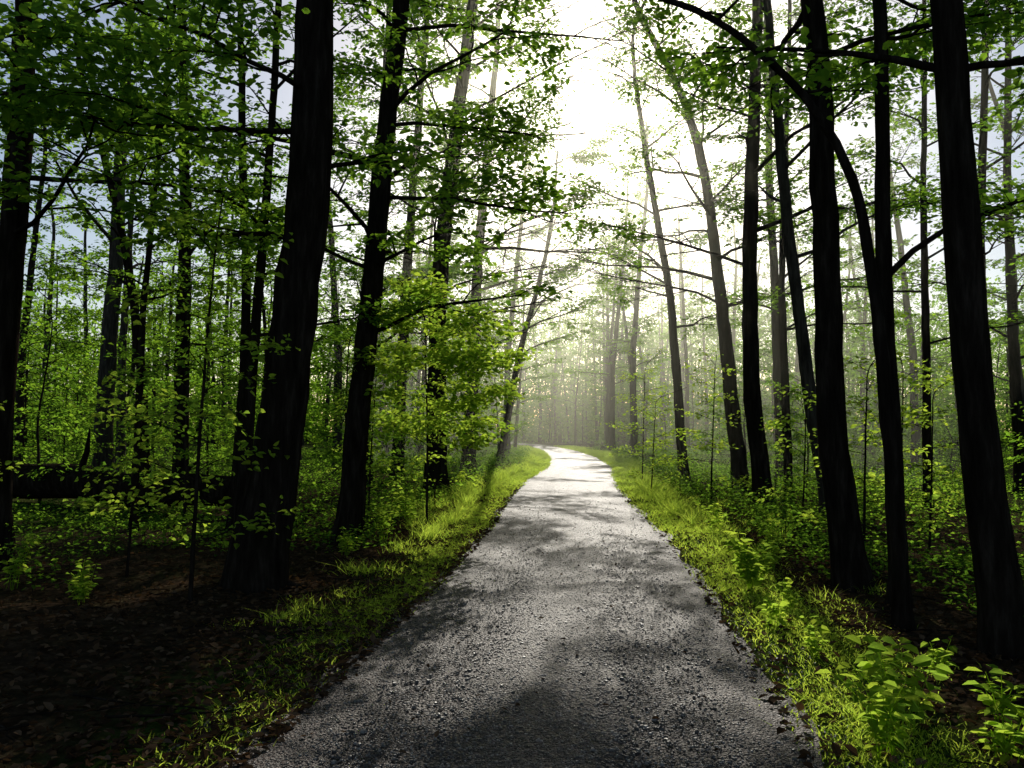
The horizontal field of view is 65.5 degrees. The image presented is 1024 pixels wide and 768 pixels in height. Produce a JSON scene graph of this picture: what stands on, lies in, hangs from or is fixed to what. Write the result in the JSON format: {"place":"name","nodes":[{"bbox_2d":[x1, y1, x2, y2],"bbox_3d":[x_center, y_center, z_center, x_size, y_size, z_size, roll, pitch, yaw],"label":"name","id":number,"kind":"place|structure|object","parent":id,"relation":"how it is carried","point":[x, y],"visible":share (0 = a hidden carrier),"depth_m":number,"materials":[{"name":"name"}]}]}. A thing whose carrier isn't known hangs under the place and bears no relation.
{"place":"outdoors","nodes":[
{"label":"outdoors","id":0,"kind":"place"},
{"bbox_2d":[0,434,1023,767],"bbox_3d":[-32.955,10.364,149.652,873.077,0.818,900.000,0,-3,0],"label":"ground","id":1,"kind":"structure","parent":0,"point":[54,594],"depth_m":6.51,"materials":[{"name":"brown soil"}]},
{"bbox_2d":[0,532,45,590],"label":"wild seedling","id":2,"kind":"object","parent":1,"relation":"on","point":[16,570],"visible":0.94,"depth_m":8.07,"materials":[{"name":"green plant"}]},
{"bbox_2d":[13,320,81,463],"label":"young beech tree","id":3,"kind":"object","parent":1,"relation":"on","point":[26,398],"visible":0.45,"depth_m":20.07,"materials":[{"name":"green plant"}]},
{"bbox_2d":[0,84,97,461],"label":"beech tree","id":4,"kind":"object","parent":1,"relation":"on","point":[36,237],"visible":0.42,"depth_m":31.41,"materials":[{"name":"green plant"}]},
{"bbox_2d":[20,250,95,459],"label":"beech tree","id":5,"kind":"object","parent":1,"relation":"on","point":[45,303],"visible":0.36,"depth_m":51.37,"materials":[{"name":"green plant"}]},
{"bbox_2d":[13,300,113,502],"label":"young beech tree","id":6,"kind":"object","parent":1,"relation":"on","point":[74,353],"visible":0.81,"depth_m":18.66,"materials":[{"name":"green plant"}]},
{"bbox_2d":[21,336,113,463],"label":"young beech tree","id":7,"kind":"object","parent":1,"relation":"on","point":[94,445],"visible":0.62,"depth_m":23.19,"materials":[{"name":"green plant"}]},
{"bbox_2d":[20,184,116,456],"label":"beech tree","id":8,"kind":"object","parent":1,"relation":"on","point":[53,233],"visible":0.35,"depth_m":55.52,"materials":[{"name":"green plant"}]},
{"bbox_2d":[26,204,130,454],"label":"beech tree","id":9,"kind":"object","parent":1,"relation":"on","point":[84,305],"visible":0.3,"depth_m":58.52,"materials":[{"name":"green plant"}]},
{"bbox_2d":[42,338,115,463],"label":"young beech tree","id":10,"kind":"object","parent":1,"relation":"on","point":[68,421],"visible":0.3,"depth_m":31.10,"materials":[{"name":"green plant"}]},
{"bbox_2d":[21,91,190,472],"bbox_3d":[-14.713,-3.681,29.202,5.342,15.074,4.318,3,-4,-40],"label":"beech tree","id":11,"kind":"object","parent":1,"relation":"on","point":[124,327],"visible":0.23,"depth_m":28.95,"materials":[{"name":"plant"}]},
{"bbox_2d":[61,331,164,465],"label":"young beech tree","id":12,"kind":"object","parent":1,"relation":"on","point":[119,367],"visible":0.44,"depth_m":26.23,"materials":[{"name":"green plant"}]},
{"bbox_2d":[0,1,240,514],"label":"beech tree","id":13,"kind":"object","parent":1,"relation":"on","point":[127,262],"visible":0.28,"depth_m":17.89,"materials":[{"name":"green plant"}]},
{"bbox_2d":[13,429,230,507],"bbox_3d":[-9.202,1.911,18.152,8.678,1.788,0.931,-1,-3,9],"label":"fallen log","id":14,"kind":"object","parent":1,"relation":"on","point":[51,485],"visible":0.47,"depth_m":17.80,"materials":[{"name":"brown wood"}]},
{"bbox_2d":[32,140,220,458],"bbox_3d":[-16.042,-3.637,34.472,7.075,15.630,6.949,1,-3,-9],"label":"beech tree","id":15,"kind":"object","parent":1,"relation":"on","point":[98,319],"visible":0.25,"depth_m":34.50,"materials":[{"name":"green plant"}]},
{"bbox_2d":[24,2,240,530],"bbox_3d":[-6.896,-3.751,14.010,4.410,12.899,3.824,0,-3,0],"label":"beech tree","id":16,"kind":"object","parent":1,"relation":"on","point":[140,360],"visible":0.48,"depth_m":14.00,"materials":[{"name":"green plant"}]},
{"bbox_2d":[60,367,211,576],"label":"beech sapling","id":17,"kind":"object","parent":1,"relation":"on","point":[104,495],"visible":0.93,"depth_m":8.92,"materials":[{"name":"green plant"}]},
{"bbox_2d":[0,0,278,469],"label":"beech tree","id":18,"kind":"object","parent":1,"relation":"on","point":[110,324],"visible":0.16,"depth_m":24.97,"materials":[{"name":"green plant"}]},
{"bbox_2d":[0,0,285,570],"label":"beech tree","id":19,"kind":"object","parent":1,"relation":"on","point":[17,165],"visible":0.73,"depth_m":8.10,"materials":[{"name":"green plant"}]},
{"bbox_2d":[81,252,239,515],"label":"young beech tree","id":20,"kind":"object","parent":1,"relation":"on","point":[185,451],"visible":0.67,"depth_m":17.03,"materials":[{"name":"green plant"}]},
{"bbox_2d":[126,237,218,455],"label":"beech tree","id":21,"kind":"object","parent":1,"relation":"on","point":[171,313],"visible":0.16,"depth_m":54.06,"materials":[{"name":"green plant"}]},
{"bbox_2d":[51,195,300,602],"bbox_3d":[-3.069,0.162,7.440,2.028,3.985,2.736,0,-3,0],"label":"beech sapling","id":22,"kind":"object","parent":1,"relation":"on","point":[229,415],"visible":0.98,"depth_m":7.35,"materials":[{"name":"green plant"}]},
{"bbox_2d":[132,170,261,455],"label":"beech tree","id":23,"kind":"object","parent":1,"relation":"on","point":[233,372],"visible":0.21,"depth_m":49.89,"materials":[{"name":"green plant"}]},
{"bbox_2d":[58,5,342,472],"bbox_3d":[-7.501,-5.860,19.869,7.021,17.885,6.297,0,-3,0],"label":"beech tree","id":24,"kind":"object","parent":1,"relation":"on","point":[181,389],"visible":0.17,"depth_m":19.94,"materials":[{"name":"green plant"}]},
{"bbox_2d":[150,279,258,474],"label":"young beech tree","id":25,"kind":"object","parent":1,"relation":"on","point":[229,436],"visible":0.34,"depth_m":22.30,"materials":[{"name":"green plant"}]},
{"bbox_2d":[97,0,356,530],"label":"beech tree","id":26,"kind":"object","parent":1,"relation":"on","point":[245,310],"visible":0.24,"depth_m":14.99,"materials":[{"name":"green plant"}]},
{"bbox_2d":[189,149,333,408],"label":"beech tree","id":27,"kind":"object","parent":1,"relation":"on","point":[263,319],"visible":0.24,"depth_m":36.80,"materials":[{"name":"green plant"}]},
{"bbox_2d":[69,0,467,527],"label":"beech tree","id":28,"kind":"object","parent":1,"relation":"on","point":[260,263],"visible":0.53,"depth_m":11.00,"materials":[{"name":"green plant"}]},
{"bbox_2d":[0,0,542,595],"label":"beech tree","id":29,"kind":"object","parent":1,"relation":"on","point":[258,562],"visible":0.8,"depth_m":8.08,"materials":[{"name":"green plant"}]},
{"bbox_2d":[260,80,395,476],"bbox_3d":[-6.521,-4.081,29.346,5.564,15.249,5.227,1,-3,-16],"label":"beech tree","id":30,"kind":"object","parent":1,"relation":"on","point":[333,285],"visible":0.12,"depth_m":29.30,"materials":[{"name":"plant"}]},
{"bbox_2d":[298,321,423,497],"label":"young beech tree","id":31,"kind":"object","parent":1,"relation":"on","point":[322,432],"visible":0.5,"depth_m":16.78,"materials":[{"name":"green plant"}]},
{"bbox_2d":[303,254,425,467],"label":"young beech tree","id":32,"kind":"object","parent":1,"relation":"on","point":[329,427],"visible":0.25,"depth_m":20.69,"materials":[{"name":"green plant"}]},
{"bbox_2d":[35,0,695,545],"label":"beech tree","id":33,"kind":"object","parent":1,"relation":"on","point":[375,250],"visible":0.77,"depth_m":11.73,"materials":[{"name":"green plant"}]},
{"bbox_2d":[308,301,435,511],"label":"beech sapling","id":34,"kind":"object","parent":1,"relation":"on","point":[338,418],"visible":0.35,"depth_m":17.40,"materials":[{"name":"green plant"}]},
{"bbox_2d":[313,341,435,524],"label":"beech sapling","id":35,"kind":"object","parent":1,"relation":"on","point":[327,471],"visible":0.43,"depth_m":14.44,"materials":[{"name":"green plant"}]},
{"bbox_2d":[278,0,508,485],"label":"beech tree","id":36,"kind":"object","parent":1,"relation":"on","point":[397,181],"visible":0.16,"depth_m":24.37,"materials":[{"name":"green plant"}]},
{"bbox_2d":[329,0,508,483],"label":"beech tree","id":37,"kind":"object","parent":1,"relation":"on","point":[453,266],"visible":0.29,"depth_m":25.40,"materials":[{"name":"green plant"}]},
{"bbox_2d":[388,152,469,463],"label":"beech tree","id":38,"kind":"object","parent":1,"relation":"on","point":[421,446],"visible":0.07,"depth_m":41.00,"materials":[{"name":"green plant"}]},
{"bbox_2d":[384,338,485,508],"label":"beech sapling","id":39,"kind":"object","parent":1,"relation":"on","point":[459,476],"visible":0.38,"depth_m":16.30,"materials":[{"name":"green plant"}]},
{"bbox_2d":[386,126,504,377],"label":"beech tree","id":40,"kind":"object","parent":1,"relation":"on","point":[452,235],"visible":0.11,"depth_m":34.20,"materials":[{"name":"green plant"}]},
{"bbox_2d":[342,270,552,525],"bbox_3d":[-1.020,0.339,12.834,3.357,4.309,3.141,0,-3,0],"label":"beech sapling","id":41,"kind":"object","parent":1,"relation":"on","point":[464,360],"visible":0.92,"depth_m":12.32,"materials":[{"name":"green plant"}]},
{"bbox_2d":[345,0,629,476],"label":"beech tree","id":42,"kind":"object","parent":1,"relation":"on","point":[582,158],"visible":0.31,"depth_m":28.20,"materials":[{"name":"green plant"}]},
{"bbox_2d":[323,0,675,498],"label":"beech tree","id":43,"kind":"object","parent":1,"relation":"on","point":[460,92],"visible":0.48,"depth_m":19.90,"materials":[{"name":"green plant"}]},
{"bbox_2d":[0,440,1023,616],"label":"undergrowth","id":44,"kind":"object","parent":1,"relation":"on","point":[959,561],"visible":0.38,"depth_m":14.66,"materials":[{"name":"green plant"}]},
{"bbox_2d":[0,494,1023,767],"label":"fallen twigs","id":45,"kind":"object","parent":1,"relation":"on","point":[8,730],"visible":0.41,"depth_m":6.27,"materials":[{"name":"brown wood"}]},
{"bbox_2d":[464,251,565,450],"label":"beech tree","id":46,"kind":"object","parent":1,"relation":"on","point":[519,387],"visible":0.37,"depth_m":58.54,"materials":[{"name":"green plant"}]},
{"bbox_2d":[13,267,1023,445],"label":"distant trees","id":47,"kind":"object","parent":1,"relation":"on","point":[659,330],"visible":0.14,"depth_m":101.80,"materials":[{"name":"green plant"}]},
{"bbox_2d":[482,125,565,455],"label":"beech tree","id":48,"kind":"object","parent":1,"relation":"on","point":[507,347],"visible":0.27,"depth_m":48.01,"materials":[{"name":"green plant"}]},
{"bbox_2d":[77,445,1023,767],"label":"grass verge","id":49,"kind":"object","parent":1,"relation":"on","point":[621,467],"depth_m":7.68,"materials":[{"name":"green plant"}]},
{"bbox_2d":[465,143,667,460],"bbox_3d":[2.007,-3.750,38.287,8.324,15.259,8.153,2,-4,-34],"label":"beech tree","id":50,"kind":"object","parent":1,"relation":"on","point":[504,438],"visible":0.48,"depth_m":37.99,"materials":[{"name":"green plant"}]},
{"bbox_2d":[553,319,603,443],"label":"beech tree","id":51,"kind":"object","parent":1,"relation":"on","point":[575,396],"visible":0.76,"depth_m":84.73,"materials":[{"name":"green plant"}]},
{"bbox_2d":[568,239,642,449],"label":"beech tree","id":52,"kind":"object","parent":1,"relation":"on","point":[606,365],"visible":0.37,"depth_m":70.32,"materials":[{"name":"green plant"}]},
{"bbox_2d":[577,231,646,448],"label":"beech tree","id":53,"kind":"object","parent":1,"relation":"on","point":[608,383],"visible":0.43,"depth_m":64.04,"materials":[{"name":"green plant"}]},
{"bbox_2d":[563,182,662,451],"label":"beech tree","id":54,"kind":"object","parent":1,"relation":"on","point":[611,438],"visible":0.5,"depth_m":54.98,"materials":[{"name":"green plant"}]},
{"bbox_2d":[597,244,671,399],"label":"beech tree","id":55,"kind":"object","parent":1,"relation":"on","point":[626,328],"visible":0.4,"depth_m":68.10,"materials":[{"name":"green plant"}]},
{"bbox_2d":[591,116,680,457],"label":"beech tree","id":56,"kind":"object","parent":1,"relation":"on","point":[632,341],"visible":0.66,"depth_m":46.12,"materials":[{"name":"green plant"}]},
{"bbox_2d":[599,345,674,478],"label":"beech sapling","id":57,"kind":"object","parent":1,"relation":"on","point":[644,392],"visible":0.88,"depth_m":24.01,"materials":[{"name":"green plant"}]},
{"bbox_2d":[525,0,763,483],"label":"beech tree","id":58,"kind":"object","parent":1,"relation":"on","point":[676,370],"visible":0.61,"depth_m":23.13,"materials":[{"name":"green plant"}]},
{"bbox_2d":[619,387,688,489],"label":"beech sapling","id":59,"kind":"object","parent":1,"relation":"on","point":[653,444],"visible":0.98,"depth_m":18.93,"materials":[{"name":"green plant"}]},
{"bbox_2d":[648,241,715,418],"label":"beech tree","id":60,"kind":"object","parent":1,"relation":"on","point":[688,284],"visible":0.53,"depth_m":76.25,"materials":[{"name":"green plant"}]},
{"bbox_2d":[654,209,721,451],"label":"beech tree","id":61,"kind":"object","parent":1,"relation":"on","point":[686,370],"visible":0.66,"depth_m":56.99,"materials":[{"name":"green plant"}]},
{"bbox_2d":[650,348,751,506],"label":"beech sapling","id":62,"kind":"object","parent":1,"relation":"on","point":[718,398],"visible":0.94,"depth_m":16.48,"materials":[{"name":"green plant"}]},
{"bbox_2d":[686,269,722,443],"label":"beech tree","id":63,"kind":"object","parent":1,"relation":"on","point":[707,282],"visible":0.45,"depth_m":80.89,"materials":[{"name":"green plant"}]},
{"bbox_2d":[690,216,770,396],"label":"beech tree","id":64,"kind":"object","parent":1,"relation":"on","point":[736,266],"visible":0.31,"depth_m":63.91,"materials":[{"name":"green plant"}]},
{"bbox_2d":[686,337,794,458],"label":"young beech tree","id":65,"kind":"object","parent":1,"relation":"on","point":[742,411],"visible":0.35,"depth_m":29.11,"materials":[{"name":"green plant"}]},
{"bbox_2d":[719,530,764,589],"bbox_3d":[2.344,1.784,8.047,0.440,0.567,0.588,2,-4,-33],"label":"wild seedling","id":66,"kind":"object","parent":1,"relation":"on","point":[747,573],"visible":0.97,"depth_m":7.96,"materials":[{"name":"green plant"}]},
{"bbox_2d":[550,0,944,493],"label":"beech tree","id":67,"kind":"object","parent":1,"relation":"on","point":[738,460],"visible":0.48,"depth_m":19.91,"materials":[{"name":"green plant"}]},
{"bbox_2d":[717,256,798,423],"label":"beech tree","id":68,"kind":"object","parent":1,"relation":"on","point":[740,317],"visible":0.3,"depth_m":57.09,"materials":[{"name":"green plant"}]},
{"bbox_2d":[559,0,984,516],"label":"beech tree","id":69,"kind":"object","parent":1,"relation":"on","point":[758,448],"visible":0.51,"depth_m":15.50,"materials":[{"name":"green plant"}]},
{"bbox_2d":[628,0,915,631],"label":"beech tree","id":70,"kind":"object","parent":1,"relation":"on","point":[902,615],"visible":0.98,"depth_m":6.52,"materials":[{"name":"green plant"}]},
{"bbox_2d":[755,593,788,625],"bbox_3d":[2.130,1.838,6.448,0.277,0.274,0.215,3,-4,-39],"label":"wild seedling","id":71,"kind":"object","parent":1,"relation":"on","point":[774,612],"visible":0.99,"depth_m":6.43,"materials":[{"name":"green plant"}]},
{"bbox_2d":[741,202,812,455],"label":"beech tree","id":72,"kind":"object","parent":1,"relation":"on","point":[767,316],"visible":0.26,"depth_m":48.92,"materials":[{"name":"green plant"}]},
{"bbox_2d":[761,233,814,449],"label":"beech tree","id":73,"kind":"object","parent":1,"relation":"on","point":[797,372],"visible":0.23,"depth_m":61.66,"materials":[{"name":"green plant"}]},
{"bbox_2d":[672,0,912,490],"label":"beech tree","id":74,"kind":"object","parent":1,"relation":"on","point":[774,277],"visible":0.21,"depth_m":22.04,"materials":[{"name":"green plant"}]},
{"bbox_2d":[672,0,916,503],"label":"beech tree","id":75,"kind":"object","parent":1,"relation":"on","point":[787,435],"visible":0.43,"depth_m":18.07,"materials":[{"name":"green plant"}]},
{"bbox_2d":[762,370,848,487],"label":"young beech tree","id":76,"kind":"object","parent":1,"relation":"on","point":[798,436],"visible":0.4,"depth_m":20.80,"materials":[{"name":"green plant"}]},
{"bbox_2d":[747,384,869,534],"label":"beech sapling","id":77,"kind":"object","parent":1,"relation":"on","point":[780,440],"visible":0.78,"depth_m":12.19,"materials":[{"name":"green plant"}]},
{"bbox_2d":[799,614,830,658],"bbox_3d":[2.142,1.789,5.600,0.207,0.274,0.330,0,-3,0],"label":"wild seedling","id":78,"kind":"object","parent":1,"relation":"on","point":[812,641],"visible":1,"depth_m":5.61,"materials":[{"name":"green plant"}]},
{"bbox_2d":[646,0,1014,519],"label":"beech tree","id":79,"kind":"object","parent":1,"relation":"on","point":[792,256],"visible":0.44,"depth_m":14.06,"materials":[{"name":"green plant"}]},
{"bbox_2d":[642,0,1023,660],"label":"beech tree","id":80,"kind":"object","parent":1,"relation":"on","point":[998,580],"visible":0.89,"depth_m":5.63,"materials":[{"name":"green plant"}]},
{"bbox_2d":[738,348,958,542],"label":"beech sapling","id":81,"kind":"object","parent":1,"relation":"on","point":[872,474],"visible":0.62,"depth_m":9.44,"materials":[{"name":"green plant"}]},
{"bbox_2d":[687,0,1023,593],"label":"beech tree","id":82,"kind":"object","parent":1,"relation":"on","point":[850,567],"visible":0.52,"depth_m":8.18,"materials":[{"name":"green plant"}]},
{"bbox_2d":[814,661,927,764],"bbox_3d":[1.794,1.589,3.856,0.370,0.474,0.489,2,-4,-36],"label":"wild seedling","id":83,"kind":"object","parent":1,"relation":"on","point":[884,726],"visible":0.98,"depth_m":3.83,"materials":[{"name":"green plant"}]},
{"bbox_2d":[840,223,904,462],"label":"beech tree","id":84,"kind":"object","parent":1,"relation":"on","point":[862,325],"visible":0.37,"depth_m":47.05,"materials":[{"name":"green plant"}]},
{"bbox_2d":[840,205,908,452],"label":"beech tree","id":85,"kind":"object","parent":1,"relation":"on","point":[849,354],"visible":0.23,"depth_m":60.21,"materials":[{"name":"green plant"}]},
{"bbox_2d":[844,341,904,463],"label":"young beech tree","id":86,"kind":"object","parent":1,"relation":"on","point":[863,386],"visible":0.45,"depth_m":41.80,"materials":[{"name":"green plant"}]},
{"bbox_2d":[758,0,1023,508],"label":"beech tree","id":87,"kind":"object","parent":1,"relation":"on","point":[925,323],"visible":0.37,"depth_m":15.97,"materials":[{"name":"green plant"}]},
{"bbox_2d":[835,634,953,733],"bbox_3d":[2.031,1.594,4.238,0.559,0.507,0.452,0,-3,0],"label":"wild seedling","id":88,"kind":"object","parent":1,"relation":"on","point":[877,650],"visible":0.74,"depth_m":4.19,"materials":[{"name":"green plant"}]},
{"bbox_2d":[848,210,942,398],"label":"beech tree","id":89,"kind":"object","parent":1,"relation":"on","point":[901,299],"visible":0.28,"depth_m":56.90,"materials":[{"name":"green plant"}]},
{"bbox_2d":[843,92,950,472],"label":"beech tree","id":90,"kind":"object","parent":1,"relation":"on","point":[900,242],"visible":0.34,"depth_m":34.49,"materials":[{"name":"green plant"}]},
{"bbox_2d":[849,351,963,506],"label":"beech sapling","id":91,"kind":"object","parent":1,"relation":"on","point":[930,370],"visible":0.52,"depth_m":12.92,"materials":[{"name":"green plant"}]},
{"bbox_2d":[857,369,964,549],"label":"beech sapling","id":92,"kind":"object","parent":1,"relation":"on","point":[914,412],"visible":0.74,"depth_m":10.81,"materials":[{"name":"green plant"}]},
{"bbox_2d":[905,380,959,474],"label":"young beech tree","id":93,"kind":"object","parent":1,"relation":"on","point":[938,425],"visible":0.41,"depth_m":31.21,"materials":[{"name":"green plant"}]},
{"bbox_2d":[847,0,1023,607],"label":"beech tree","id":94,"kind":"object","parent":1,"relation":"on","point":[887,269],"visible":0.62,"depth_m":7.47,"materials":[{"name":"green plant"}]},
{"bbox_2d":[920,635,957,673],"bbox_3d":[2.760,1.761,5.127,0.254,0.261,0.219,0,-3,0],"label":"wild seedling","id":95,"kind":"object","parent":1,"relation":"on","point":[931,652],"visible":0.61,"depth_m":5.12,"materials":[{"name":"green plant"}]},
{"bbox_2d":[869,0,1023,495],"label":"beech tree","id":96,"kind":"object","parent":1,"relation":"on","point":[1012,296],"visible":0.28,"depth_m":20.05,"materials":[{"name":"green plant"}]},
{"bbox_2d":[893,0,1023,355],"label":"beech tree","id":97,"kind":"object","parent":1,"relation":"on","point":[982,163],"visible":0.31,"depth_m":17.28,"materials":[{"name":"green plant"}]},
{"bbox_2d":[912,67,1023,412],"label":"beech tree","id":98,"kind":"object","parent":1,"relation":"on","point":[975,100],"visible":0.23,"depth_m":27.66,"materials":[{"name":"green plant"}]},
{"bbox_2d":[962,664,1023,723],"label":"wild seedling","id":99,"kind":"object","parent":1,"relation":"on","point":[1000,704],"visible":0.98,"depth_m":4.28,"materials":[{"name":"green plant"}]},
{"bbox_2d":[967,712,1023,763],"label":"wild seedling","id":100,"kind":"object","parent":1,"relation":"on","point":[1001,739],"visible":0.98,"depth_m":3.80,"materials":[{"name":"green plant"}]},
{"bbox_2d":[0,0,1023,430],"label":"sky","id":101,"kind":"structure","parent":0,"point":[847,133],"materials":[{"name":"white"}]},
{"bbox_2d":[217,442,823,767],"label":"gravel path","id":102,"kind":"structure","parent":0,"point":[577,471],"depth_m":5.38,"materials":[{"name":"grey gravel"}]},
{"bbox_2d":[154,474,906,767],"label":"gravel stones","id":103,"kind":"object","parent":102,"relation":"on","point":[620,740],"visible":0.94,"depth_m":4.82,"materials":[{"name":"grey gravel"}]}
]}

